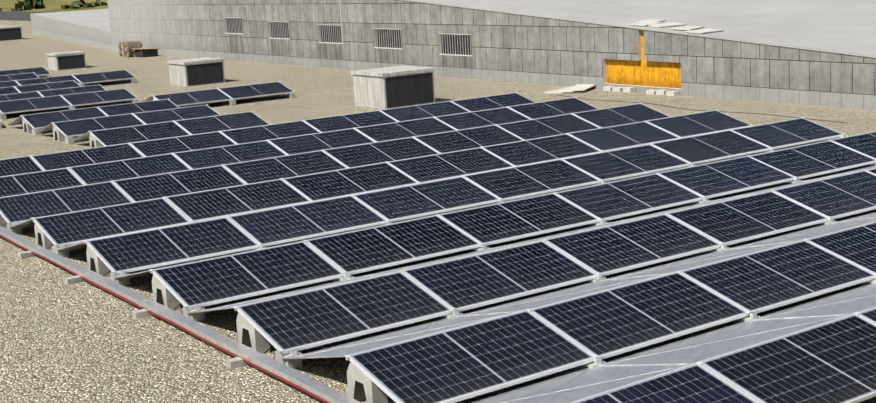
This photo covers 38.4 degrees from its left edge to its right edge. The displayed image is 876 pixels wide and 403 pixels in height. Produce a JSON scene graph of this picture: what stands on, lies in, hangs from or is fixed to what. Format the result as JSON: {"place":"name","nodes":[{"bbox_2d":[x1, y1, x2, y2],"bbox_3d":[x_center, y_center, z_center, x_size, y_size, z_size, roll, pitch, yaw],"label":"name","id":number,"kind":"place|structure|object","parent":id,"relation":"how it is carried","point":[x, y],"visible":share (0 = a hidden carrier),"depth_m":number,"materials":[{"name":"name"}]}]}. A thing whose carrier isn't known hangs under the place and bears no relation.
{"place":"outdoors","nodes":[
{"label":"outdoors","id":0,"kind":"place"},
{"bbox_2d":[226,18,471,54],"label":"dark window","id":1,"kind":"structure","parent":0,"point":[385,41],"depth_m":46.31,"materials":[{"name":"black glass"}]},
{"bbox_2d":[0,0,875,402],"bbox_3d":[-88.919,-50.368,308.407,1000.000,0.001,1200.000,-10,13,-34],"label":"ground","id":2,"kind":"structure","parent":0,"point":[64,342],"depth_m":16.05,"materials":[{"name":"beige gravel"}]},
{"bbox_2d":[0,25,21,40],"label":"boxes","id":3,"kind":"object","parent":2,"relation":"on","point":[6,27],"visible":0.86,"depth_m":88.83,"materials":[{"name":"concrete"}]},
{"bbox_2d":[12,2,31,10],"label":"tree","id":4,"kind":"object","parent":2,"relation":"on","point":[21,7],"visible":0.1,"depth_m":180.91,"materials":[{"name":"green plant"}]},
{"bbox_2d":[0,11,48,20],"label":"parapet","id":5,"kind":"structure","parent":2,"relation":"on","point":[16,15],"depth_m":134.30,"materials":[{"name":"grey concrete"}]},
{"bbox_2d":[8,0,44,10],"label":"tree","id":6,"kind":"object","parent":2,"relation":"on","point":[36,4],"visible":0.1,"depth_m":186.08,"materials":[{"name":"green plant"}]},
{"bbox_2d":[30,14,111,50],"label":"wall","id":7,"kind":"structure","parent":2,"relation":"on","point":[72,32],"depth_m":81.45,"materials":[{"name":"white concrete"}]},
{"bbox_2d":[34,9,110,31],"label":"roofs","id":8,"kind":"structure","parent":7,"relation":"on","point":[97,19],"depth_m":88.73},
{"bbox_2d":[61,4,96,8],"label":"bushes","id":9,"kind":"object","parent":2,"relation":"on","point":[72,6],"visible":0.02,"depth_m":176.94,"materials":[{"name":"green plant"}]},
{"bbox_2d":[73,0,107,6],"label":"tree","id":10,"kind":"object","parent":2,"relation":"on","point":[83,4],"visible":0.04,"depth_m":182.83,"materials":[{"name":"green plant"}]},
{"bbox_2d":[118,41,142,57],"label":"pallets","id":11,"kind":"object","parent":2,"relation":"on","point":[128,46],"visible":0.85,"depth_m":63.17,"materials":[{"name":"brown wood"}]},
{"bbox_2d":[19,251,249,368],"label":"concrete blocks","id":12,"kind":"object","parent":2,"relation":"on","point":[235,362],"visible":0.52,"depth_m":14.82,"materials":[{"name":"concrete"}]},
{"bbox_2d":[0,235,329,402],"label":"red cable","id":13,"kind":"object","parent":12,"relation":"on","point":[229,352],"visible":1,"depth_m":13.90,"materials":[{"name":"red plastic"}]},
{"bbox_2d":[135,49,157,57],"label":"crate","id":14,"kind":"object","parent":2,"relation":"on","point":[144,53],"visible":0.87,"depth_m":62.33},
{"bbox_2d":[133,48,159,49],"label":"slab","id":15,"kind":"structure","parent":14,"relation":"on","point":[146,48],"depth_m":62.59,"materials":[{"name":"beige concrete"}]},
{"bbox_2d":[1,223,395,402],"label":"clamps","id":16,"kind":"object","parent":2,"relation":"on","point":[173,309],"visible":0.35,"depth_m":14.84,"materials":[{"name":"black"}]},
{"bbox_2d":[46,51,435,108],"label":"rooftop vent boxes","id":17,"kind":"object","parent":2,"relation":"on","point":[369,88],"visible":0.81,"depth_m":35.52,"materials":[{"name":"concrete"}]},
{"bbox_2d":[0,28,433,107],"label":"louvres","id":18,"kind":"object","parent":17,"relation":"attached to","point":[409,90],"visible":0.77,"depth_m":35.33,"materials":[{"name":"black metal"}]},
{"bbox_2d":[0,74,875,402],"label":"galvanised sheets","id":19,"kind":"object","parent":2,"relation":"on","point":[600,378],"visible":0.27,"depth_m":12.90,"materials":[{"name":"silver metal"}]},
{"bbox_2d":[0,75,875,402],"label":"supports","id":20,"kind":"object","parent":2,"relation":"on","point":[374,391],"depth_m":15.01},
{"bbox_2d":[24,76,366,401],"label":"support blocks","id":21,"kind":"structure","parent":20,"relation":"attached to","point":[359,394],"depth_m":13.41,"materials":[{"name":"grey concrete"}]},
{"bbox_2d":[0,66,875,402],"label":"pv frames","id":22,"kind":"structure","parent":20,"relation":"on","point":[460,398],"depth_m":16.93,"materials":[{"name":"silver metal"}]},
{"bbox_2d":[0,67,875,402],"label":"solar panel glass","id":23,"kind":"object","parent":22,"relation":"in","point":[832,361],"visible":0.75,"depth_m":17.92,"materials":[{"name":"blue glass"}]},
{"bbox_2d":[107,0,875,109],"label":"facade","id":24,"kind":"structure","parent":2,"relation":"on","point":[509,47],"depth_m":40.90,"materials":[{"name":"grey concrete"}]},
{"bbox_2d":[340,0,343,43],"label":"conduit","id":25,"kind":"object","parent":24,"relation":"attached to","point":[341,22],"visible":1,"depth_m":48.28,"materials":[{"name":"grey metal"}]},
{"bbox_2d":[224,17,471,55],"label":"window bars","id":26,"kind":"object","parent":24,"relation":"attached to","point":[320,39],"depth_m":48.57,"materials":[{"name":"grey metal"}]},
{"bbox_2d":[403,0,875,57],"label":"building roof","id":27,"kind":"structure","parent":24,"relation":"on","point":[847,27],"depth_m":37.67,"materials":[{"name":"white concrete"}]},
{"bbox_2d":[603,29,679,88],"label":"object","id":28,"kind":"object","parent":24,"relation":"attached to","point":[639,57],"visible":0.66,"depth_m":35.33,"materials":[{"name":"metal"}]},
{"bbox_2d":[607,30,680,88],"bbox_3d":[5.777,-4.060,35.285,0.012,1.636,3.100,-10,13,-34],"label":"panel","id":29,"kind":"object","parent":24,"relation":"attached to","point":[642,72],"visible":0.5,"depth_m":35.32,"materials":[{"name":"yellow metal"}]},
{"bbox_2d":[544,19,723,93],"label":"slabs","id":30,"kind":"structure","parent":2,"relation":"on","point":[646,22],"depth_m":35.52,"materials":[{"name":"concrete"}]},
{"bbox_2d":[603,86,679,95],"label":"concrete blocks","id":31,"kind":"object","parent":2,"relation":"on","point":[633,89],"depth_m":35.41,"materials":[{"name":"concrete"}]},
{"bbox_2d":[560,95,844,122],"bbox_3d":[6.051,-2.355,31.492,0.364,0.012,10.208,-10,13,-32],"label":"ground cable","id":32,"kind":"object","parent":2,"relation":"on","point":[705,110],"visible":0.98,"depth_m":30.62,"materials":[{"name":"black plastic"}]}
]}

